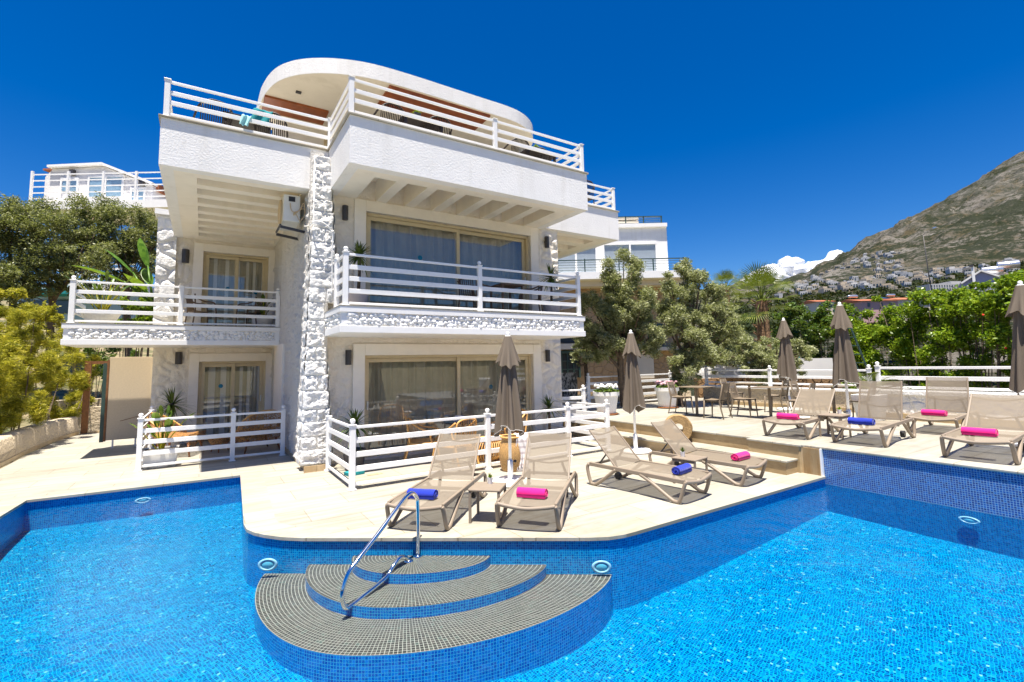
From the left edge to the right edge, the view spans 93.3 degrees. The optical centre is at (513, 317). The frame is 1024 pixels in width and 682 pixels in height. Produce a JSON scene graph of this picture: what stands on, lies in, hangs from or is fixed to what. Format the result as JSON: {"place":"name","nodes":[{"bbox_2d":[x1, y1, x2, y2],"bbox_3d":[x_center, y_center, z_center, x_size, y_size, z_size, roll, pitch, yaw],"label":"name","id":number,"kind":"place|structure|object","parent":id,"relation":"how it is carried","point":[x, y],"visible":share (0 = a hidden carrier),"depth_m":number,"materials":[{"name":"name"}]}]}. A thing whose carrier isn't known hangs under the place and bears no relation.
{"place":"outdoors","nodes":[
{"label":"outdoors","id":0,"kind":"place"},
{"bbox_2d":[0,300,152,468],"bbox_3d":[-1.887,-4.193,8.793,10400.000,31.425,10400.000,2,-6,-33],"label":"ground","id":1,"kind":"structure","parent":0,"point":[60,393],"depth_m":25.89,"materials":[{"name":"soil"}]},
{"bbox_2d":[0,191,53,366],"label":"slope tree","id":2,"kind":"object","parent":1,"relation":"on","point":[8,270],"visible":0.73,"depth_m":19.90,"materials":[{"name":"green plant"}]},
{"bbox_2d":[0,301,102,462],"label":"tree","id":3,"kind":"object","parent":1,"relation":"on","point":[18,379],"visible":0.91,"depth_m":12.52,"materials":[{"name":"yellow plant"}]},
{"bbox_2d":[0,191,127,348],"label":"slope tree","id":4,"kind":"object","parent":1,"relation":"on","point":[64,255],"visible":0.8,"depth_m":20.41,"materials":[{"name":"green plant"}]},
{"bbox_2d":[41,398,100,421],"bbox_3d":[-14.725,3.344,17.447,3.400,0.850,0.500,2,-6,-33],"label":"planter box","id":5,"kind":"object","parent":1,"relation":"on","point":[97,403],"depth_m":16.79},
{"bbox_2d":[0,287,99,411],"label":"background shrub","id":6,"kind":"object","parent":5,"relation":"in","point":[48,316],"visible":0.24,"depth_m":15.39,"materials":[{"name":"green plant"}]},
{"bbox_2d":[17,263,153,323],"bbox_3d":[-24.707,-1.353,28.102,7.225,3.097,4.400,-1,-5,0],"label":"tree","id":7,"kind":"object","parent":1,"relation":"on","point":[62,302],"depth_m":27.18,"materials":[{"name":"green plant"}]},
{"bbox_2d":[70,406,100,433],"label":"garden wall","id":8,"kind":"structure","parent":1,"relation":"on","point":[94,418],"depth_m":15.99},
{"bbox_2d":[52,348,141,397],"bbox_3d":[-16.603,2.429,19.462,1.773,3.945,4.957,1,-6,-19],"label":"background shrub","id":9,"kind":"object","parent":1,"relation":"on","point":[89,351],"visible":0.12,"depth_m":19.61,"materials":[{"name":"green plant"}]},
{"bbox_2d":[29,162,167,224],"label":"hill house","id":10,"kind":"structure","parent":1,"relation":"on","point":[84,179],"depth_m":47.38,"materials":[{"name":"white paint"}]},
{"bbox_2d":[87,175,124,196],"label":"window","id":11,"kind":"structure","parent":10,"relation":"in","point":[90,182],"depth_m":47.45,"materials":[{"name":"white paint"}]},
{"bbox_2d":[66,196,157,356],"bbox_3d":[-18.238,-1.446,23.130,3.802,8.635,4.700,-2,-6,12],"label":"slope tree","id":12,"kind":"object","parent":1,"relation":"on","point":[145,228],"visible":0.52,"depth_m":22.60,"materials":[{"name":"green plant"}]},
{"bbox_2d":[72,238,153,301],"bbox_3d":[-13.657,-1.754,17.171,1.772,2.574,2.761,-2,-6,10],"label":"banana plant","id":13,"kind":"object","parent":1,"relation":"on","point":[147,276],"visible":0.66,"depth_m":17.50,"materials":[{"name":"green plant"}]},
{"bbox_2d":[114,286,153,356],"bbox_3d":[-14.393,0.449,18.720,2.501,3.648,1.438,-4,-6,25],"label":"background shrub","id":14,"kind":"object","parent":1,"relation":"on","point":[146,318],"visible":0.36,"depth_m":18.64,"materials":[{"name":"green plant"}]},
{"bbox_2d":[570,322,604,389],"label":"olive tree","id":15,"kind":"object","parent":1,"relation":"on","point":[574,353],"visible":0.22,"depth_m":16.92,"materials":[{"name":"green plant"}]},
{"bbox_2d":[573,247,668,406],"bbox_3d":[3.345,0.967,15.310,2.928,6.465,1.970,-2,-6,9],"label":"olive tree","id":16,"kind":"object","parent":1,"relation":"on","point":[618,319],"visible":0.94,"depth_m":15.09,"materials":[{"name":"green plant"}]},
{"bbox_2d":[558,216,684,393],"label":"neighbour house","id":17,"kind":"structure","parent":1,"relation":"on","point":[646,242],"depth_m":30.23,"materials":[{"name":"paint"}]},
{"bbox_2d":[561,350,580,377],"bbox_3d":[3.514,2.873,29.805,1.213,1.660,0.300,-1,-5,0],"label":"lower window","id":18,"kind":"structure","parent":17,"relation":"in","point":[566,365],"depth_m":29.87,"materials":[{"name":"green glass"}]},
{"bbox_2d":[558,247,597,272],"bbox_3d":[3.912,-3.676,30.478,2.689,1.752,0.200,-1,-5,0],"label":"window","id":19,"kind":"structure","parent":17,"relation":"in","point":[591,253],"depth_m":30.44,"materials":[{"name":"white paint"}]},
{"bbox_2d":[602,241,657,270],"bbox_3d":[7.325,-3.782,30.481,3.441,1.983,0.200,-1,-5,0],"label":"window","id":20,"kind":"structure","parent":17,"relation":"in","point":[648,249],"depth_m":30.48,"materials":[{"name":"white paint"}]},
{"bbox_2d":[655,257,744,405],"bbox_3d":[6.064,0.988,15.462,3.021,6.157,2.266,-1,-5,-1],"label":"olive tree","id":21,"kind":"object","parent":1,"relation":"on","point":[701,351],"visible":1,"depth_m":15.37,"materials":[{"name":"green plant"}]},
{"bbox_2d":[695,295,745,373],"bbox_3d":[8.763,1.702,20.616,2.473,5.567,2.334,2,-6,-33],"label":"olive tree","id":22,"kind":"object","parent":1,"relation":"on","point":[723,323],"visible":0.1,"depth_m":20.61,"materials":[{"name":"green plant"}]},
{"bbox_2d":[711,269,741,306],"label":"fan palm","id":23,"kind":"object","parent":1,"relation":"on","point":[727,275],"visible":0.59,"depth_m":39.72,"materials":[{"name":"green plant"}]},
{"bbox_2d":[698,357,832,377],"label":"garden wall","id":24,"kind":"structure","parent":1,"relation":"on","point":[820,363],"depth_m":19.85,"materials":[{"name":"white paint"}]},
{"bbox_2d":[719,332,818,385],"bbox_3d":[8.632,2.281,16.900,2.796,3.721,3.273,2,-6,-33],"label":"olive tree","id":25,"kind":"object","parent":1,"relation":"on","point":[756,355],"visible":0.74,"depth_m":16.20,"materials":[{"name":"green plant"}]},
{"bbox_2d":[771,299,884,387],"bbox_3d":[14.231,2.078,22.227,2.702,5.909,4.665,2,-6,-33],"label":"dark hedge","id":26,"kind":"object","parent":1,"relation":"on","point":[815,330],"visible":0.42,"depth_m":22.33,"materials":[{"name":"green plant"}]},
{"bbox_2d":[834,295,897,324],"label":"cottage","id":27,"kind":"structure","parent":1,"relation":"on","point":[863,304],"depth_m":95.57,"materials":[{"name":"tile"}]},
{"bbox_2d":[827,270,1023,392],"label":"climbing hedge","id":28,"kind":"object","parent":1,"relation":"on","point":[994,332],"visible":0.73,"depth_m":17.25,"materials":[{"name":"green plant"}]},
{"bbox_2d":[871,269,1023,359],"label":"climbing shoots","id":29,"kind":"object","parent":28,"relation":"on","point":[973,285],"visible":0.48,"depth_m":16.78,"materials":[{"name":"green plant"}]},
{"bbox_2d":[956,260,1019,294],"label":"house","id":30,"kind":"structure","parent":1,"relation":"on","point":[984,274],"depth_m":60.84,"materials":[{"name":"tile"}]},
{"bbox_2d":[0,432,798,526],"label":"pool deck","id":31,"kind":"structure","parent":0,"point":[298,496],"depth_m":7.89,"materials":[{"name":"stone"}]},
{"bbox_2d":[0,417,78,467],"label":"garden wall","id":32,"kind":"structure","parent":31,"relation":"on","point":[15,444],"depth_m":11.97,"materials":[{"name":"stone"}]},
{"bbox_2d":[80,361,107,433],"bbox_3d":[-12.836,2.520,15.528,1.540,2.250,0.100,2,-6,-33],"label":"gate frame","id":33,"kind":"object","parent":31,"relation":"on","point":[85,407],"visible":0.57,"depth_m":15.12,"materials":[{"name":"brown wood"}]},
{"bbox_2d":[99,357,152,447],"bbox_3d":[-9.851,2.148,12.366,1.100,2.270,0.140,2,-6,-33],"label":"folding partition","id":34,"kind":"object","parent":31,"relation":"on","point":[126,391],"visible":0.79,"depth_m":12.27,"materials":[{"name":"beige wood"}]},
{"bbox_2d":[129,405,195,468],"bbox_3d":[-6.978,2.359,9.699,0.992,1.227,0.714,0,-6,-9],"label":"potted strelitzia","id":35,"kind":"object","parent":31,"relation":"on","point":[161,458],"visible":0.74,"depth_m":9.63,"materials":[{"name":"plant"}]},
{"bbox_2d":[141,388,192,447],"bbox_3d":[-8.504,2.454,11.939,1.219,1.525,1.203,-3,-6,16],"label":"potted yucca","id":36,"kind":"object","parent":31,"relation":"on","point":[170,398],"visible":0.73,"depth_m":11.94,"materials":[{"name":"plant"}]},
{"bbox_2d":[146,412,205,456],"bbox_3d":[-7.696,2.621,10.925,1.016,0.979,1.060,0,-6,-13],"label":"wicker lounge chair","id":37,"kind":"object","parent":31,"relation":"on","point":[200,432],"visible":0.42,"depth_m":11.02,"materials":[{"name":"wicker"}]},
{"bbox_2d":[134,405,285,471],"bbox_3d":[-6.765,2.538,10.930,2.625,1.094,2.465,2,-6,-33],"label":"railing","id":38,"kind":"object","parent":31,"relation":"on","point":[142,428],"visible":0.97,"depth_m":9.92,"materials":[{"name":"white metal"}]},
{"bbox_2d":[230,409,280,453],"bbox_3d":[-5.958,2.620,11.290,1.016,0.979,1.060,-6,-7,42],"label":"wicker lounge chair","id":39,"kind":"object","parent":31,"relation":"on","point":[240,429],"visible":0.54,"depth_m":11.02,"materials":[{"name":"brown wicker"}]},
{"bbox_2d":[60,58,619,472],"bbox_3d":[-4.184,-1.119,13.706,12.844,8.935,10.735,2,-6,-33],"label":"villa","id":40,"kind":"object","parent":31,"relation":"on","point":[432,217],"visible":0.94,"depth_m":10.87,"materials":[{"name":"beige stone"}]},
{"bbox_2d":[66,270,135,323],"bbox_3d":[-9.730,-0.436,11.380,1.347,1.282,1.007,2,-6,-33],"label":"potted strelitzia","id":41,"kind":"object","parent":40,"relation":"on","point":[101,317],"visible":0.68,"depth_m":11.18,"materials":[{"name":"plant"}]},
{"bbox_2d":[184,294,216,325],"bbox_3d":[-8.082,-0.149,12.414,0.588,0.843,0.624,-5,-7,37],"label":"balcony armchair","id":42,"kind":"object","parent":40,"relation":"on","point":[190,301],"visible":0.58,"depth_m":12.34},
{"bbox_2d":[192,99,232,125],"bbox_3d":[-6.078,-3.848,9.770,0.664,0.891,0.638,4,-7,-42],"label":"roof terrace chair","id":43,"kind":"object","parent":40,"relation":"on","point":[201,103],"visible":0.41,"depth_m":9.59,"materials":[{"name":"wicker"}]},
{"bbox_2d":[186,353,271,442],"bbox_3d":[-7.836,2.172,13.429,2.040,2.340,0.444,2,-6,-33],"label":"sliding door","id":44,"kind":"structure","parent":40,"relation":"in","point":[199,364],"depth_m":13.41,"materials":[{"name":"beige glass"}]},
{"bbox_2d":[191,242,274,326],"bbox_3d":[-7.899,-0.803,13.715,2.040,2.380,0.450,2,-6,-33],"label":"sliding door","id":45,"kind":"structure","parent":40,"relation":"in","point":[203,266],"depth_m":13.70,"materials":[{"name":"beige glass"}]},
{"bbox_2d":[222,111,271,133],"bbox_3d":[-5.681,-3.736,10.242,0.900,0.740,0.800,2,-6,-33],"label":"roof terrace table","id":46,"kind":"object","parent":40,"relation":"on","point":[236,123],"visible":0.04,"depth_m":10.22,"materials":[{"name":"wicker"}]},
{"bbox_2d":[275,194,305,240],"bbox_3d":[-4.634,-2.073,10.030,0.478,0.745,0.881,2,-6,-33],"label":"air conditioner","id":47,"kind":"object","parent":40,"relation":"attached to","point":[289,208],"visible":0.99,"depth_m":9.76,"materials":[{"name":"white plastic"}]},
{"bbox_2d":[348,239,375,305],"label":"potted yucca","id":48,"kind":"object","parent":40,"relation":"on","point":[359,249],"visible":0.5,"depth_m":9.40,"materials":[{"name":"plant"}]},
{"bbox_2d":[398,116,442,132],"bbox_3d":[-2.085,-3.788,10.472,0.900,0.740,0.800,2,-6,-33],"label":"roof terrace table","id":49,"kind":"object","parent":40,"relation":"on","point":[413,122],"visible":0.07,"depth_m":10.30,"materials":[{"name":"wicker"}]},
{"bbox_2d":[353,198,539,313],"bbox_3d":[-1.451,-1.188,11.481,4.710,2.460,0.449,2,-6,-33],"label":"sliding door","id":50,"kind":"structure","parent":40,"relation":"in","point":[395,237],"depth_m":11.41,"materials":[{"name":"beige glass"}]},
{"bbox_2d":[352,344,542,456],"bbox_3d":[-1.434,1.815,11.265,4.830,2.480,0.615,2,-6,-33],"label":"sliding door","id":51,"kind":"structure","parent":40,"relation":"in","point":[391,383],"depth_m":11.00,"materials":[{"name":"beige glass"}]},
{"bbox_2d":[490,283,523,312],"bbox_3d":[-0.167,-0.376,11.157,0.600,0.730,0.600,2,-6,-33],"label":"balcony table","id":52,"kind":"object","parent":40,"relation":"on","point":[507,285],"visible":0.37,"depth_m":11.06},
{"bbox_2d":[536,263,563,314],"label":"potted yucca","id":53,"kind":"object","parent":40,"relation":"on","point":[550,308],"visible":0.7,"depth_m":11.73,"materials":[{"name":"plant"}]},
{"bbox_2d":[332,408,375,470],"bbox_3d":[-2.992,2.249,9.019,0.968,1.154,1.050,1,-6,-24],"label":"potted yucca","id":54,"kind":"object","parent":31,"relation":"on","point":[359,461],"visible":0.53,"depth_m":8.94,"materials":[{"name":"plant"}]},
{"bbox_2d":[402,416,438,465],"bbox_3d":[-1.823,2.406,9.601,0.769,0.914,0.688,0,-6,-13],"label":"rattan armchair","id":55,"kind":"object","parent":31,"relation":"on","point":[417,441],"visible":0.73,"depth_m":9.57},
{"bbox_2d":[385,433,486,530],"bbox_3d":[-0.959,2.092,6.369,0.768,0.895,1.730,-2,-6,13],"label":"sun lounger","id":56,"kind":"object","parent":31,"relation":"on","point":[454,456],"visible":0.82,"depth_m":6.71,"materials":[{"name":"beige plastic"}]},
{"bbox_2d":[407,488,437,499],"bbox_3d":[-1.097,2.105,5.780,0.369,0.106,0.134,-3,-6,16],"label":"rolled towel","id":57,"kind":"object","parent":56,"relation":"on","point":[429,494],"visible":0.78,"depth_m":5.72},
{"bbox_2d":[324,398,609,490],"bbox_3d":[-0.831,2.316,9.871,5.505,1.094,2.275,2,-6,-33],"label":"railing","id":58,"kind":"object","parent":31,"relation":"on","point":[353,440],"visible":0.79,"depth_m":8.57,"materials":[{"name":"white metal"}]},
{"bbox_2d":[468,482,506,522],"bbox_3d":[-0.320,2.283,5.970,0.400,0.400,0.400,-2,-6,11],"label":"side table","id":59,"kind":"object","parent":31,"relation":"on","point":[497,487],"visible":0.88,"depth_m":5.89,"materials":[{"name":"beige plastic"}]},
{"bbox_2d":[493,332,526,487],"bbox_3d":[-0.078,1.438,7.818,0.660,2.422,0.660,-5,-7,34],"label":"closed umbrella","id":60,"kind":"object","parent":31,"relation":"on","point":[508,411],"visible":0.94,"depth_m":7.73,"materials":[{"name":"grey fabric"}]},
{"bbox_2d":[499,434,521,471],"bbox_3d":[-0.044,2.425,8.688,0.448,0.601,0.448,2,-6,-33],"label":"vase","id":61,"kind":"object","parent":31,"relation":"on","point":[503,454],"visible":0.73,"depth_m":8.52,"materials":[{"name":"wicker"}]},
{"bbox_2d":[514,433,527,471],"bbox_3d":[0.143,2.412,8.659,0.277,0.651,0.274,0,-6,-13],"label":"fringed throw","id":62,"kind":"object","parent":61,"relation":"hanging from","point":[521,441],"visible":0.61,"depth_m":8.55,"materials":[{"name":"fabric"}]},
{"bbox_2d":[495,432,577,530],"bbox_3d":[0.342,2.058,6.295,0.767,0.895,1.730,-3,-6,15],"label":"sun lounger","id":63,"kind":"object","parent":31,"relation":"on","point":[547,455],"visible":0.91,"depth_m":6.63,"materials":[{"name":"beige plastic"}]},
{"bbox_2d":[516,487,547,498],"bbox_3d":[0.213,2.072,5.723,0.369,0.106,0.133,-3,-6,20],"label":"rolled towel","id":64,"kind":"object","parent":63,"relation":"on","point":[536,493],"visible":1,"depth_m":5.67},
{"bbox_2d":[561,372,577,396],"bbox_3d":[1.178,2.781,16.008,2.400,1.850,0.050,2,-6,-33],"label":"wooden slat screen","id":65,"kind":"object","parent":31,"relation":"on","point":[569,381],"visible":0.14,"depth_m":16.49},
{"bbox_2d":[622,330,651,453],"bbox_3d":[2.538,1.543,10.277,0.660,2.572,0.660,0,-6,-11],"label":"closed umbrella","id":66,"kind":"object","parent":31,"relation":"on","point":[633,398],"visible":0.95,"depth_m":10.19,"materials":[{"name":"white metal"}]},
{"bbox_2d":[586,426,711,503],"bbox_3d":[1.971,2.139,7.210,0.768,0.840,1.730,4,-7,-41],"label":"sun lounger","id":67,"kind":"object","parent":31,"relation":"on","point":[616,448],"visible":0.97,"depth_m":7.33,"materials":[{"name":"beige plastic"}]},
{"bbox_2d":[571,432,796,474],"bbox_3d":[3.178,2.779,10.322,0.550,0.295,5.530,2,-6,-33],"label":"terrace step riser","id":68,"kind":"object","parent":31,"relation":"on","point":[789,468],"visible":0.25,"depth_m":8.15,"materials":[{"name":"stone"}]},
{"bbox_2d":[575,426,797,462],"bbox_3d":[3.124,2.612,10.305,0.470,0.034,5.570,2,-6,-33],"label":"terrace step tread","id":69,"kind":"object","parent":68,"relation":"on","point":[730,450],"visible":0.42,"depth_m":9.09,"materials":[{"name":"stone"}]},
{"bbox_2d":[666,414,692,438],"bbox_3d":[3.381,2.275,9.952,0.560,0.560,0.200,-3,-6,15],"label":"millstone","id":70,"kind":"object","parent":69,"relation":"on","point":[684,422],"visible":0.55,"depth_m":9.84,"materials":[{"name":"stone"}]},
{"bbox_2d":[671,454,707,485],"bbox_3d":[2.737,2.366,7.498,0.400,0.400,0.400,4,-7,-41],"label":"side table","id":71,"kind":"object","parent":31,"relation":"on","point":[690,459],"visible":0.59,"depth_m":7.46,"materials":[{"name":"beige plastic"}]},
{"bbox_2d":[648,419,766,486],"bbox_3d":[3.179,2.192,8.029,0.768,0.840,1.730,4,-7,-41],"label":"sun lounger","id":72,"kind":"object","parent":31,"relation":"on","point":[671,433],"visible":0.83,"depth_m":8.16,"materials":[{"name":"beige plastic"}]},
{"bbox_2d":[0,502,1023,681],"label":"pool floor","id":73,"kind":"structure","parent":0,"point":[828,596],"depth_m":5.07,"materials":[{"name":"tile"}]},
{"bbox_2d":[254,555,612,681],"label":"pool steps","id":74,"kind":"structure","parent":73,"relation":"on","point":[427,604],"depth_m":4.41,"materials":[{"name":"tile"}]},
{"bbox_2d":[340,491,421,610],"bbox_3d":[-1.304,2.289,4.879,0.099,0.849,1.130,-4,-6,28],"label":"pool handrail","id":75,"kind":"object","parent":74,"relation":"on","point":[417,555],"visible":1,"depth_m":4.85,"materials":[{"name":"silver metal"}]},
{"bbox_2d":[0,477,1023,609],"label":"pool wall","id":76,"kind":"structure","parent":0,"point":[647,565],"depth_m":6.11,"materials":[{"name":"tile"}]},
{"bbox_2d":[0,469,825,540],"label":"pool coping","id":77,"kind":"object","parent":76,"relation":"on","point":[259,520],"visible":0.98,"depth_m":5.80,"materials":[{"name":"stone"}]},
{"bbox_2d":[0,0,1023,288],"label":"sky","id":78,"kind":"structure","parent":0,"point":[767,131],"materials":[{"name":"blue"}]},
{"bbox_2d":[740,250,841,282],"bbox_3d":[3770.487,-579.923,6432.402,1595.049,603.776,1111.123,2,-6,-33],"label":"cloud","id":79,"kind":"structure","parent":0,"point":[793,266],"depth_m":6188.98,"materials":[{"name":"white"}]},
{"bbox_2d":[563,396,1023,474],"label":"terrace deck","id":80,"kind":"structure","parent":0,"point":[923,445],"depth_m":8.81,"materials":[{"name":"stone"}]},
{"bbox_2d":[562,381,589,416],"bbox_3d":[1.999,2.437,13.857,0.730,1.094,2.807,-4,-6,26],"label":"railing","id":81,"kind":"object","parent":80,"relation":"on","point":[584,397],"visible":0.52,"depth_m":12.92,"materials":[{"name":"white metal"}]},
{"bbox_2d":[593,383,618,414],"bbox_3d":[2.528,2.233,13.275,0.780,0.846,0.754,-5,-6,33],"label":"flower pot","id":82,"kind":"object","parent":80,"relation":"on","point":[600,395],"visible":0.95,"depth_m":13.05,"materials":[{"name":"white ceramic"}]},
{"bbox_2d":[586,370,671,405],"bbox_3d":[4.005,2.371,16.348,4.025,1.094,0.125,2,-6,-33],"label":"railing","id":83,"kind":"object","parent":80,"relation":"on","point":[588,377],"visible":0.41,"depth_m":16.59,"materials":[{"name":"white metal"}]},
{"bbox_2d":[654,380,678,408],"bbox_3d":[4.670,2.331,14.758,0.720,0.845,0.733,-1,-5,-1],"label":"flower pot","id":84,"kind":"object","parent":80,"relation":"on","point":[662,393],"visible":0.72,"depth_m":14.53,"materials":[{"name":"white ceramic"}]},
{"bbox_2d":[703,383,732,419],"bbox_3d":[5.026,2.055,11.937,0.466,0.853,0.554,3,-7,-40],"label":"terrace chair","id":85,"kind":"object","parent":80,"relation":"on","point":[721,396],"visible":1,"depth_m":11.85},
{"bbox_2d":[728,382,757,417],"bbox_3d":[5.744,2.060,12.144,0.466,0.853,0.554,4,-7,-42],"label":"terrace chair","id":86,"kind":"object","parent":80,"relation":"on","point":[735,396],"visible":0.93,"depth_m":12.19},
{"bbox_2d":[720,260,805,385],"bbox_3d":[9.557,0.430,18.585,3.322,5.273,3.264,2,-6,-33],"label":"fan palm","id":87,"kind":"object","parent":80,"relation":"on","point":[758,276],"visible":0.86,"depth_m":18.36,"materials":[{"name":"green plant"}]},
{"bbox_2d":[694,378,840,397],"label":"stone retaining wall","id":88,"kind":"structure","parent":80,"relation":"on","point":[777,380],"depth_m":18.33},
{"bbox_2d":[701,385,858,411],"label":"terrace wall","id":89,"kind":"structure","parent":80,"relation":"on","point":[758,394],"depth_m":14.58,"materials":[{"name":"white paint"}]},
{"bbox_2d":[704,365,871,385],"bbox_3d":[7.829,1.748,14.398,0.125,0.649,4.925,2,-6,-33],"label":"railing","id":90,"kind":"object","parent":89,"relation":"on","point":[769,369],"visible":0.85,"depth_m":14.56,"materials":[{"name":"white metal"}]},
{"bbox_2d":[776,318,796,410],"bbox_3d":[7.634,1.286,13.523,0.660,2.572,0.660,-3,-6,21],"label":"closed umbrella","id":91,"kind":"object","parent":80,"relation":"on","point":[786,366],"visible":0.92,"depth_m":13.45,"materials":[{"name":"brown fabric"}]},
{"bbox_2d":[762,388,840,439],"bbox_3d":[5.510,1.807,9.248,1.730,0.823,0.767,3,-7,-38],"label":"sun lounger","id":92,"kind":"object","parent":80,"relation":"on","point":[815,402],"visible":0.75,"depth_m":9.46,"materials":[{"name":"beige plastic"}]},
{"bbox_2d":[817,413,851,438],"bbox_3d":[5.841,1.964,8.798,0.400,0.400,0.400,3,-7,-37],"label":"side table","id":93,"kind":"object","parent":80,"relation":"on","point":[841,416],"visible":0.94,"depth_m":8.80,"materials":[{"name":"beige plastic"}]},
{"bbox_2d":[830,302,859,427],"bbox_3d":[6.766,0.957,9.884,0.660,2.572,0.660,2,-6,-30],"label":"closed umbrella","id":94,"kind":"object","parent":80,"relation":"on","point":[844,367],"visible":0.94,"depth_m":9.82,"materials":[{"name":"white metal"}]},
{"bbox_2d":[831,372,911,420],"bbox_3d":[8.085,1.770,10.862,1.451,1.084,1.303,0,-6,-14],"label":"potted palm","id":95,"kind":"object","parent":80,"relation":"on","point":[854,397],"visible":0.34,"depth_m":10.95,"materials":[{"name":"plant"}]},
{"bbox_2d":[830,380,915,447],"bbox_3d":[6.215,1.621,8.380,1.730,1.001,0.767,3,-7,-37],"label":"sun lounger","id":96,"kind":"object","parent":80,"relation":"on","point":[883,400],"visible":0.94,"depth_m":8.53,"materials":[{"name":"beige plastic"}]},
{"bbox_2d":[905,377,968,431],"bbox_3d":[8.252,1.668,9.315,1.730,1.001,0.767,3,-7,-37],"label":"sun lounger","id":97,"kind":"object","parent":80,"relation":"on","point":[949,394],"visible":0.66,"depth_m":9.51,"materials":[{"name":"beige plastic"}]},
{"bbox_2d":[903,389,1023,423],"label":"terrace wall","id":98,"kind":"structure","parent":80,"relation":"on","point":[914,401],"depth_m":10.65,"materials":[{"name":"stone"}]},
{"bbox_2d":[875,362,1023,391],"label":"railing","id":99,"kind":"object","parent":98,"relation":"on","point":[877,369],"visible":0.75,"depth_m":10.36,"materials":[{"name":"white metal"}]},
{"bbox_2d":[940,393,1023,464],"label":"sun lounger","id":100,"kind":"object","parent":80,"relation":"on","point":[1000,412],"visible":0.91,"depth_m":7.18,"materials":[{"name":"beige plastic"}]},
{"bbox_2d":[961,427,998,436],"bbox_3d":[6.407,1.572,6.654,0.134,0.106,0.369,3,-7,-36],"label":"rolled towel","id":101,"kind":"object","parent":100,"relation":"on","point":[988,432],"visible":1,"depth_m":6.61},
{"bbox_2d":[1005,281,1023,446],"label":"closed umbrella","id":102,"kind":"object","parent":80,"relation":"on","point":[1015,311],"visible":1,"depth_m":7.51,"materials":[{"name":"grey fabric"}]},
{"bbox_2d":[563,419,1023,557],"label":"terrace riser","id":103,"kind":"object","parent":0,"point":[759,447],"visible":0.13,"depth_m":7.12,"materials":[{"name":"stone"}]},
{"bbox_2d":[801,447,820,475],"bbox_3d":[4.851,2.348,7.898,0.020,0.424,0.310,2,-6,-33],"label":"marble facing","id":104,"kind":"object","parent":103,"relation":"attached to","point":[810,460],"visible":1,"depth_m":7.88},
{"bbox_2d":[823,449,1023,519],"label":"tall pool wall","id":105,"kind":"structure","parent":103,"relation":"attached to","point":[831,475],"depth_m":6.64,"materials":[{"name":"tile"}]},
{"bbox_2d":[578,151,1023,395],"bbox_3d":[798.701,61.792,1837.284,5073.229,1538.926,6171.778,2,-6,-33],"label":"mountain","id":106,"kind":"structure","parent":0,"point":[980,220],"depth_m":1116.96,"materials":[{"name":"stone"}]},
{"bbox_2d":[716,260,1023,332],"bbox_3d":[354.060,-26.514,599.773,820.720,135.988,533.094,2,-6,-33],"label":"mountain bushes","id":107,"kind":"object","parent":106,"relation":"on","point":[748,327],"visible":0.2,"depth_m":534.15,"materials":[{"name":"plant"}]},
{"bbox_2d":[916,281,960,294],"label":"hotel block","id":108,"kind":"structure","parent":106,"relation":"on","point":[949,285],"depth_m":423.92,"materials":[{"name":"white paint"}]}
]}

